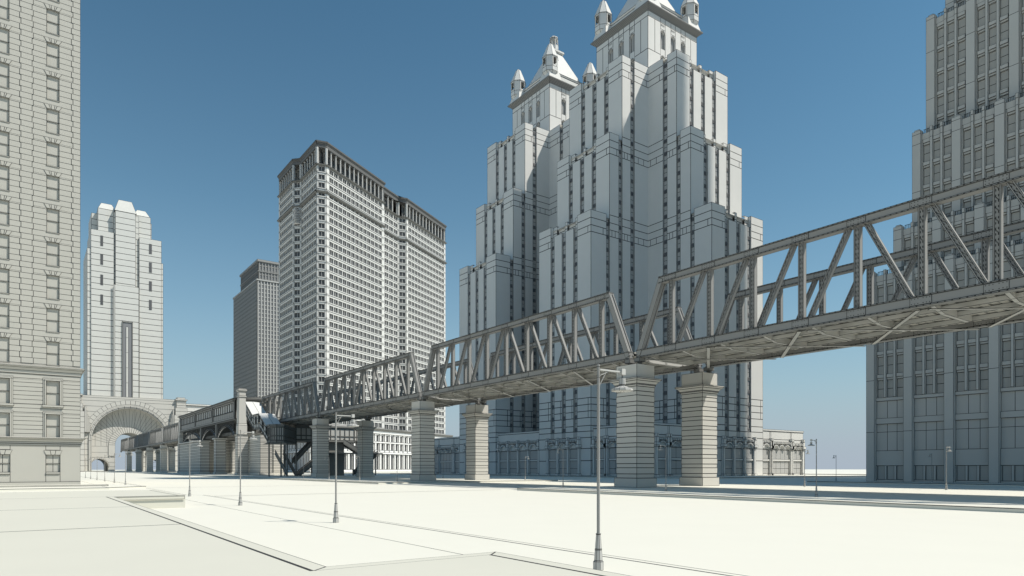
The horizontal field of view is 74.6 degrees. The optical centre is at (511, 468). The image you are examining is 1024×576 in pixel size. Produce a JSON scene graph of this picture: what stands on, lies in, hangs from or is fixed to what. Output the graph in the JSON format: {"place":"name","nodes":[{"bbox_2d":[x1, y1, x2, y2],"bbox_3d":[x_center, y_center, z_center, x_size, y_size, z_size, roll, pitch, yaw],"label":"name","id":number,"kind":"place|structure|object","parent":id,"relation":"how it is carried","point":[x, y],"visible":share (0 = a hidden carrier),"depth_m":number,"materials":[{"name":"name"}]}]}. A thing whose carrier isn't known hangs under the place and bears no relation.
{"place":"outdoors","nodes":[
{"label":"outdoors","id":0,"kind":"place"},
{"bbox_2d":[0,476,145,490],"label":"sidewalk","id":1,"kind":"structure","parent":0,"point":[87,483],"depth_m":82.98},
{"bbox_2d":[0,0,84,484],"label":"rusticated block","id":2,"kind":"structure","parent":1,"relation":"on","point":[41,373],"depth_m":87.94,"materials":[{"name":"grey stone"}]},
{"bbox_2d":[0,337,8,361],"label":"window","id":3,"kind":"structure","parent":2,"relation":"in","point":[4,342],"depth_m":85.98,"materials":[{"name":"grey glass"}]},
{"bbox_2d":[0,303,8,326],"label":"window","id":4,"kind":"structure","parent":2,"relation":"in","point":[4,308],"depth_m":85.98,"materials":[{"name":"grey glass"}]},
{"bbox_2d":[0,269,8,292],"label":"window","id":5,"kind":"structure","parent":2,"relation":"in","point":[4,273],"depth_m":85.98,"materials":[{"name":"grey stone"}]},
{"bbox_2d":[0,200,8,224],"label":"window","id":6,"kind":"structure","parent":2,"relation":"in","point":[4,205],"depth_m":85.98,"materials":[{"name":"grey stone"}]},
{"bbox_2d":[0,166,8,189],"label":"window","id":7,"kind":"structure","parent":2,"relation":"in","point":[4,171],"depth_m":85.98,"materials":[{"name":"grey stone"}]},
{"bbox_2d":[0,131,8,155],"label":"window","id":8,"kind":"structure","parent":2,"relation":"in","point":[4,137],"depth_m":85.98,"materials":[{"name":"grey stone"}]},
{"bbox_2d":[0,97,8,121],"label":"window","id":9,"kind":"structure","parent":2,"relation":"in","point":[4,102],"depth_m":85.98,"materials":[{"name":"grey stone"}]},
{"bbox_2d":[0,63,8,87],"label":"window","id":10,"kind":"structure","parent":2,"relation":"in","point":[4,68],"depth_m":85.98,"materials":[{"name":"grey stone"}]},
{"bbox_2d":[0,28,8,53],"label":"window","id":11,"kind":"structure","parent":2,"relation":"in","point":[4,34],"depth_m":85.98,"materials":[{"name":"grey stone"}]},
{"bbox_2d":[0,0,8,18],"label":"window","id":12,"kind":"structure","parent":2,"relation":"in","point":[4,4],"depth_m":86.04,"materials":[{"name":"grey stone"}]},
{"bbox_2d":[0,234,8,258],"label":"window","id":13,"kind":"structure","parent":2,"relation":"in","point":[4,239],"depth_m":85.98,"materials":[{"name":"grey stone"}]},
{"bbox_2d":[0,378,9,402],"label":"window","id":14,"kind":"structure","parent":2,"relation":"in","point":[4,382],"depth_m":86.04,"materials":[{"name":"grey glass"}]},
{"bbox_2d":[0,413,9,435],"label":"window","id":15,"kind":"structure","parent":2,"relation":"in","point":[4,417],"depth_m":86.04,"materials":[{"name":"grey glass"}]},
{"bbox_2d":[0,454,9,471],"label":"window","id":16,"kind":"structure","parent":2,"relation":"in","point":[4,459],"depth_m":86.04,"materials":[{"name":"grey glass"}]},
{"bbox_2d":[46,381,59,404],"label":"window","id":17,"kind":"structure","parent":2,"relation":"in","point":[52,387],"depth_m":89.01,"materials":[{"name":"grey glass"}]},
{"bbox_2d":[46,414,59,436],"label":"window","id":18,"kind":"structure","parent":2,"relation":"in","point":[52,421],"depth_m":89.01,"materials":[{"name":"grey glass"}]},
{"bbox_2d":[47,341,58,364],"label":"window","id":19,"kind":"structure","parent":2,"relation":"in","point":[52,347],"depth_m":89.01,"materials":[{"name":"grey glass"}]},
{"bbox_2d":[47,308,58,331],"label":"window","id":20,"kind":"structure","parent":2,"relation":"in","point":[52,314],"depth_m":89.01,"materials":[{"name":"grey glass"}]},
{"bbox_2d":[47,275,58,298],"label":"window","id":21,"kind":"structure","parent":2,"relation":"in","point":[52,281],"depth_m":89.01,"materials":[{"name":"grey stone"}]},
{"bbox_2d":[47,209,58,232],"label":"window","id":22,"kind":"structure","parent":2,"relation":"in","point":[52,215],"depth_m":89.01,"materials":[{"name":"grey stone"}]},
{"bbox_2d":[47,175,58,199],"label":"window","id":23,"kind":"structure","parent":2,"relation":"in","point":[52,182],"depth_m":89.01,"materials":[{"name":"grey stone"}]},
{"bbox_2d":[47,142,58,166],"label":"window","id":24,"kind":"structure","parent":2,"relation":"in","point":[52,149],"depth_m":89.01,"materials":[{"name":"grey stone"}]},
{"bbox_2d":[47,109,58,133],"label":"window","id":25,"kind":"structure","parent":2,"relation":"in","point":[52,116],"depth_m":89.01,"materials":[{"name":"grey stone"}]},
{"bbox_2d":[47,76,58,100],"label":"window","id":26,"kind":"structure","parent":2,"relation":"in","point":[52,83],"depth_m":89.01,"materials":[{"name":"grey stone"}]},
{"bbox_2d":[47,43,58,67],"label":"window","id":27,"kind":"structure","parent":2,"relation":"in","point":[52,50],"depth_m":89.01,"materials":[{"name":"grey stone"}]},
{"bbox_2d":[47,9,58,34],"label":"window","id":28,"kind":"structure","parent":2,"relation":"in","point":[52,17],"depth_m":89.01,"materials":[{"name":"grey stone"}]},
{"bbox_2d":[47,242,58,265],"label":"window","id":29,"kind":"structure","parent":2,"relation":"in","point":[52,248],"depth_m":89.01,"materials":[{"name":"grey stone"}]},
{"bbox_2d":[46,455,59,471],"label":"window","id":30,"kind":"structure","parent":2,"relation":"in","point":[52,461],"depth_m":89.01,"materials":[{"name":"grey glass"}]},
{"bbox_2d":[126,451,132,470],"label":"bridge pier","id":31,"kind":"structure","parent":0,"point":[129,461],"depth_m":487.09,"materials":[{"name":"stone"}]},
{"bbox_2d":[120,438,144,451],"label":"truss span","id":32,"kind":"object","parent":31,"relation":"on","point":[124,444],"visible":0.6,"depth_m":504.56,"materials":[{"name":"metal"}]},
{"bbox_2d":[80,200,186,470],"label":"portal tower","id":33,"kind":"structure","parent":0,"point":[122,394],"depth_m":532.86,"materials":[{"name":"stone"}]},
{"bbox_2d":[123,322,131,397],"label":"window","id":34,"kind":"structure","parent":33,"relation":"in","point":[125,324],"depth_m":533.91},
{"bbox_2d":[135,449,141,471],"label":"bridge pier","id":35,"kind":"structure","parent":0,"point":[138,452],"depth_m":445.92,"materials":[{"name":"stone"}]},
{"bbox_2d":[128,435,159,450],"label":"truss span","id":36,"kind":"object","parent":35,"relation":"on","point":[133,442],"visible":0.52,"depth_m":468.43,"materials":[{"name":"metal"}]},
{"bbox_2d":[145,447,153,471],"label":"bridge pier","id":37,"kind":"structure","parent":0,"point":[149,451],"depth_m":404.88,"materials":[{"name":"stone"}]},
{"bbox_2d":[137,432,167,448],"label":"truss span","id":38,"kind":"object","parent":37,"relation":"on","point":[143,440],"visible":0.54,"depth_m":429.71,"materials":[{"name":"metal"}]},
{"bbox_2d":[155,450,159,471],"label":"bridge pier","id":39,"kind":"structure","parent":0,"point":[157,452],"depth_m":452.86,"materials":[{"name":"stone"}]},
{"bbox_2d":[159,445,168,472],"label":"bridge pier","id":40,"kind":"structure","parent":0,"point":[163,457],"depth_m":364.07,"materials":[{"name":"stone"}]},
{"bbox_2d":[149,427,188,447],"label":"truss span","id":41,"kind":"object","parent":40,"relation":"on","point":[155,437],"visible":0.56,"depth_m":386.74,"materials":[{"name":"metal"}]},
{"bbox_2d":[162,422,198,444],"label":"truss span","id":42,"kind":"object","parent":40,"relation":"on","point":[171,435],"visible":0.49,"depth_m":348.16,"materials":[{"name":"metal"}]},
{"bbox_2d":[168,448,175,471],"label":"bridge pier","id":43,"kind":"structure","parent":0,"point":[171,451],"depth_m":412.01,"materials":[{"name":"stone"}]},
{"bbox_2d":[186,404,209,412],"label":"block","id":44,"kind":"structure","parent":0,"point":[192,407],"depth_m":588.13,"materials":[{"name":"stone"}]},
{"bbox_2d":[249,435,272,474],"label":"banded wall","id":45,"kind":"structure","parent":0,"point":[258,456],"depth_m":224.12,"materials":[{"name":"stone"}]},
{"bbox_2d":[233,259,309,470],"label":"ribbed slab tower","id":46,"kind":"structure","parent":0,"point":[256,336],"depth_m":670.36,"materials":[{"name":"grey stone"}]},
{"bbox_2d":[262,281,278,398],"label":"window","id":47,"kind":"structure","parent":46,"relation":"in","point":[262,281],"depth_m":668.21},
{"bbox_2d":[0,490,629,575],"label":"plaza","id":48,"kind":"structure","parent":0,"point":[103,533],"depth_m":12.76,"materials":[{"name":"white concrete"}]},
{"bbox_2d":[309,418,331,476],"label":"bridge pier","id":49,"kind":"structure","parent":0,"point":[320,427],"depth_m":168.91,"materials":[{"name":"stone"}]},
{"bbox_2d":[261,382,367,425],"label":"truss span","id":50,"kind":"object","parent":49,"relation":"on","point":[306,417],"visible":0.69,"depth_m":187.47,"materials":[{"name":"metal"}]},
{"bbox_2d":[288,471,411,473],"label":"sidewalk","id":51,"kind":"structure","parent":0,"point":[373,472],"depth_m":365.15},
{"bbox_2d":[277,140,452,471],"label":"colonnaded tower","id":52,"kind":"structure","parent":0,"point":[362,266],"depth_m":421.62,"materials":[{"name":"stone"}]},
{"bbox_2d":[295,153,442,451],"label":"window","id":53,"kind":"structure","parent":52,"relation":"in","point":[344,181],"depth_m":426.92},
{"bbox_2d":[354,420,376,476],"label":"bridge pier","id":54,"kind":"structure","parent":0,"point":[365,429],"depth_m":175.98,"materials":[{"name":"stone"}]},
{"bbox_2d":[407,401,438,480],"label":"bridge pier","id":55,"kind":"structure","parent":0,"point":[422,413],"depth_m":124.93,"materials":[{"name":"stone"}]},
{"bbox_2d":[319,352,480,420],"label":"truss span","id":56,"kind":"object","parent":55,"relation":"on","point":[394,403],"visible":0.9,"depth_m":146.38,"materials":[{"name":"metal"}]},
{"bbox_2d":[421,292,703,404],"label":"truss span","id":57,"kind":"object","parent":55,"relation":"on","point":[572,372],"visible":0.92,"depth_m":102.22,"materials":[{"name":"metal"}]},
{"bbox_2d":[152,495,745,575],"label":"sidewalk","id":58,"kind":"structure","parent":0,"point":[321,538],"depth_m":21.70,"materials":[{"name":"white concrete"}]},
{"bbox_2d":[188,439,202,495],"bbox_3d":[-26.000,-0.040,55.232,1.130,4.680,0.520,0,0,-36],"label":"street lamp","id":59,"kind":"object","parent":58,"relation":"on","point":[189,492],"visible":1,"depth_m":54.94,"materials":[{"name":"metal"}]},
{"bbox_2d":[238,430,256,505],"bbox_3d":[-16.422,-0.040,41.796,1.130,4.680,0.520,0,0,-36],"label":"street lamp","id":60,"kind":"object","parent":58,"relation":"on","point":[240,502],"visible":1,"depth_m":41.50,"materials":[{"name":"metal"}]},
{"bbox_2d":[333,412,358,522],"bbox_3d":[-7.080,-0.040,28.683,1.130,4.680,0.520,0,0,-36],"label":"street lamp","id":61,"kind":"object","parent":58,"relation":"on","point":[336,518],"visible":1,"depth_m":28.40,"materials":[{"name":"metal"}]},
{"bbox_2d":[593,363,632,569],"bbox_3d":[2.322,-0.040,15.490,1.130,4.680,0.520,0,0,-36],"label":"street lamp","id":62,"kind":"object","parent":58,"relation":"on","point":[598,562],"visible":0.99,"depth_m":15.20,"materials":[{"name":"metal"}]},
{"bbox_2d":[462,404,492,479],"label":"bridge pier","id":63,"kind":"structure","parent":0,"point":[476,416],"depth_m":132.00,"materials":[{"name":"stone"}]},
{"bbox_2d":[0,469,1023,575],"bbox_3d":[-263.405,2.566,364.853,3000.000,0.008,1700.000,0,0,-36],"label":"road","id":64,"kind":"structure","parent":0,"point":[752,538],"depth_m":32.44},
{"bbox_2d":[275,450,295,475],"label":"metal stair","id":65,"kind":"object","parent":64,"relation":"on","point":[277,455],"visible":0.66,"depth_m":211.19,"materials":[{"name":"metal"}]},
{"bbox_2d":[297,459,311,475],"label":"metal stair","id":66,"kind":"object","parent":64,"relation":"on","point":[304,469],"visible":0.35,"depth_m":204.44,"materials":[{"name":"metal"}]},
{"bbox_2d":[101,471,557,483],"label":"median","id":67,"kind":"object","parent":64,"relation":"on","point":[371,480],"visible":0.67,"depth_m":144.69,"materials":[{"name":"white concrete"}]},
{"bbox_2d":[177,418,185,472],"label":"stone pylon","id":68,"kind":"object","parent":67,"relation":"on","point":[180,438],"visible":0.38,"depth_m":321.16,"materials":[{"name":"white stone"}]},
{"bbox_2d":[177,397,282,473],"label":"elevated station","id":69,"kind":"object","parent":67,"relation":"on","point":[213,426],"visible":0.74,"depth_m":280.23,"materials":[{"name":"grey metal"}]},
{"bbox_2d":[234,388,248,474],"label":"stone pylon","id":70,"kind":"object","parent":67,"relation":"on","point":[241,424],"visible":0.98,"depth_m":232.26,"materials":[{"name":"grey stone"}]},
{"bbox_2d":[272,399,283,474],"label":"stone pylon","id":71,"kind":"object","parent":67,"relation":"on","point":[275,467],"visible":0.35,"depth_m":239.05,"materials":[{"name":"grey stone"}]},
{"bbox_2d":[265,424,356,476],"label":"mezzanine","id":72,"kind":"object","parent":67,"relation":"on","point":[285,435],"visible":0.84,"depth_m":204.14,"materials":[{"name":"metal"}]},
{"bbox_2d":[245,402,280,440],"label":"covered stair","id":73,"kind":"object","parent":72,"relation":"on","point":[262,419],"visible":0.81,"depth_m":196.84,"materials":[{"name":"metal"}]},
{"bbox_2d":[291,442,311,463],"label":"metal stair","id":74,"kind":"object","parent":72,"relation":"attached to","point":[304,449],"visible":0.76,"depth_m":208.63,"materials":[{"name":"metal"}]},
{"bbox_2d":[329,442,382,475],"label":"stair landing","id":75,"kind":"object","parent":67,"relation":"on","point":[340,459],"visible":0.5,"depth_m":212.93,"materials":[{"name":"metal"}]},
{"bbox_2d":[343,439,356,452],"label":"metal stair","id":76,"kind":"object","parent":75,"relation":"on","point":[349,446],"visible":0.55,"depth_m":213.75,"materials":[{"name":"metal"}]},
{"bbox_2d":[517,484,1023,512],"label":"median","id":77,"kind":"object","parent":64,"relation":"on","point":[1010,501],"visible":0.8,"depth_m":58.92,"materials":[{"name":"white concrete"}]},
{"bbox_2d":[808,439,817,496],"bbox_3d":[24.123,-0.040,53.800,1.130,4.680,0.520,0,0,-36],"label":"street lamp","id":78,"kind":"object","parent":77,"relation":"on","point":[816,491],"visible":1,"depth_m":54.03,"materials":[{"name":"metal"}]},
{"bbox_2d":[80,0,944,469],"label":"sky","id":79,"kind":"structure","parent":0,"point":[192,112],"materials":[{"name":"blue"}]},
{"bbox_2d":[401,473,865,478],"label":"sidewalk","id":80,"kind":"structure","parent":0,"point":[764,476],"depth_m":193.01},
{"bbox_2d":[459,36,596,474],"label":"gothic skyscraper","id":81,"kind":"structure","parent":80,"relation":"on","point":[516,214],"depth_m":253.75,"materials":[{"name":"stone"}]},
{"bbox_2d":[469,127,562,432],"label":"window","id":82,"kind":"structure","parent":81,"relation":"in","point":[562,127],"depth_m":250.42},
{"bbox_2d":[434,423,805,476],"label":"arcade podium","id":83,"kind":"object","parent":80,"relation":"on","point":[783,452],"visible":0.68,"depth_m":220.26,"materials":[{"name":"stone"}]},
{"bbox_2d":[441,454,451,472],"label":"window","id":84,"kind":"structure","parent":83,"relation":"in","point":[445,467],"depth_m":273.03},
{"bbox_2d":[500,452,506,472],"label":"window","id":85,"kind":"structure","parent":83,"relation":"in","point":[503,455],"depth_m":240.36,"materials":[{"name":"glass"}]},
{"bbox_2d":[510,451,516,472],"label":"window","id":86,"kind":"structure","parent":83,"relation":"in","point":[513,454],"depth_m":235.42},
{"bbox_2d":[520,451,526,472],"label":"window","id":87,"kind":"structure","parent":83,"relation":"in","point":[523,465],"depth_m":230.70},
{"bbox_2d":[530,451,536,472],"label":"window","id":88,"kind":"structure","parent":83,"relation":"in","point":[533,454],"depth_m":226.13,"materials":[{"name":"grey glass"}]},
{"bbox_2d":[596,448,603,473],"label":"window","id":89,"kind":"structure","parent":83,"relation":"in","point":[601,449],"depth_m":199.36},
{"bbox_2d":[609,448,616,473],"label":"window","id":90,"kind":"structure","parent":83,"relation":"in","point":[612,451],"depth_m":195.65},
{"bbox_2d":[658,447,664,473],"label":"window","id":91,"kind":"structure","parent":83,"relation":"in","point":[661,453],"depth_m":185.51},
{"bbox_2d":[671,447,681,473],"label":"window","id":92,"kind":"structure","parent":83,"relation":"in","point":[676,465],"depth_m":189.12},
{"bbox_2d":[763,450,768,473],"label":"window","id":93,"kind":"structure","parent":83,"relation":"in","point":[765,452],"depth_m":214.15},
{"bbox_2d":[773,450,788,473],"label":"window","id":94,"kind":"structure","parent":83,"relation":"in","point":[778,466],"depth_m":218.80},
{"bbox_2d":[793,451,800,472],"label":"window","id":95,"kind":"structure","parent":83,"relation":"in","point":[796,454],"depth_m":224.42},
{"bbox_2d":[539,0,762,475],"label":"gothic skyscraper","id":96,"kind":"structure","parent":80,"relation":"on","point":[649,179],"depth_m":210.62,"materials":[{"name":"stone"}]},
{"bbox_2d":[550,450,555,473],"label":"window","id":97,"kind":"structure","parent":96,"relation":"in","point":[552,452],"depth_m":216.20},
{"bbox_2d":[560,449,565,473],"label":"window","id":98,"kind":"structure","parent":96,"relation":"in","point":[562,454],"depth_m":211.96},
{"bbox_2d":[570,449,576,473],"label":"window","id":99,"kind":"structure","parent":96,"relation":"in","point":[573,452],"depth_m":208.06,"materials":[{"name":"glass"}]},
{"bbox_2d":[551,61,750,438],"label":"window","id":100,"kind":"structure","parent":96,"relation":"in","point":[583,100],"depth_m":211.65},
{"bbox_2d":[725,448,731,473],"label":"window","id":101,"kind":"structure","parent":96,"relation":"in","point":[728,452],"depth_m":200.63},
{"bbox_2d":[736,449,741,473],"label":"window","id":102,"kind":"structure","parent":96,"relation":"in","point":[738,451],"depth_m":203.64,"materials":[{"name":"glass"}]},
{"bbox_2d":[746,449,751,473],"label":"window","id":103,"kind":"structure","parent":96,"relation":"in","point":[748,451],"depth_m":206.57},
{"bbox_2d":[609,363,661,487],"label":"bridge pier","id":104,"kind":"structure","parent":0,"point":[635,438],"depth_m":80.90,"materials":[{"name":"stone"}]},
{"bbox_2d":[634,166,1023,372],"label":"truss span","id":105,"kind":"object","parent":104,"relation":"on","point":[998,299],"visible":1,"depth_m":64.08,"materials":[{"name":"grey metal"}]},
{"bbox_2d":[675,372,723,485],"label":"bridge pier","id":106,"kind":"structure","parent":0,"point":[699,391],"depth_m":88.04,"materials":[{"name":"stone"}]},
{"bbox_2d":[805,471,865,474],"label":"sidewalk","id":107,"kind":"structure","parent":0,"point":[836,472],"depth_m":330.26,"materials":[{"name":"white concrete"}]},
{"bbox_2d":[807,480,1023,486],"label":"sidewalk","id":108,"kind":"structure","parent":0,"point":[926,483],"depth_m":106.47,"materials":[{"name":"grey concrete"}]},
{"bbox_2d":[866,0,1023,483],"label":"ribbed building","id":109,"kind":"structure","parent":0,"point":[960,394],"depth_m":110.90,"materials":[{"name":"stone"}]},
{"bbox_2d":[887,466,893,479],"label":"window","id":110,"kind":"structure","parent":109,"relation":"in","point":[890,469],"depth_m":116.23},
{"bbox_2d":[897,466,902,479],"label":"window","id":111,"kind":"structure","parent":109,"relation":"in","point":[899,468],"depth_m":114.95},
{"bbox_2d":[916,466,922,479],"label":"window","id":112,"kind":"structure","parent":109,"relation":"in","point":[919,469],"depth_m":112.43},
{"bbox_2d":[926,466,932,479],"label":"window","id":113,"kind":"structure","parent":109,"relation":"in","point":[929,469],"depth_m":111.21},
{"bbox_2d":[937,466,943,479],"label":"window","id":114,"kind":"structure","parent":109,"relation":"in","point":[940,469],"depth_m":109.86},
{"bbox_2d":[878,0,1023,397],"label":"window","id":115,"kind":"structure","parent":109,"relation":"in","point":[992,8],"depth_m":113.40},
{"bbox_2d":[957,465,964,480],"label":"window","id":116,"kind":"structure","parent":109,"relation":"in","point":[960,468],"depth_m":107.39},
{"bbox_2d":[968,465,976,480],"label":"window","id":117,"kind":"structure","parent":109,"relation":"in","point":[972,469],"depth_m":106.14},
{"bbox_2d":[980,465,987,480],"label":"window","id":118,"kind":"structure","parent":109,"relation":"in","point":[983,468],"depth_m":104.86,"materials":[{"name":"grey glass"}]},
{"bbox_2d":[1003,465,1010,480],"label":"window","id":119,"kind":"structure","parent":109,"relation":"in","point":[1006,468],"depth_m":102.40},
{"bbox_2d":[1015,376,1022,386],"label":"window","id":120,"kind":"structure","parent":109,"relation":"in","point":[1018,380],"depth_m":101.25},
{"bbox_2d":[1015,339,1022,349],"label":"window","id":121,"kind":"structure","parent":109,"relation":"in","point":[1018,343],"depth_m":101.25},
{"bbox_2d":[1015,366,1022,376],"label":"window","id":122,"kind":"structure","parent":109,"relation":"in","point":[1018,370],"depth_m":101.25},
{"bbox_2d":[1015,465,1023,480],"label":"window","id":123,"kind":"structure","parent":109,"relation":"in","point":[1019,469],"depth_m":101.11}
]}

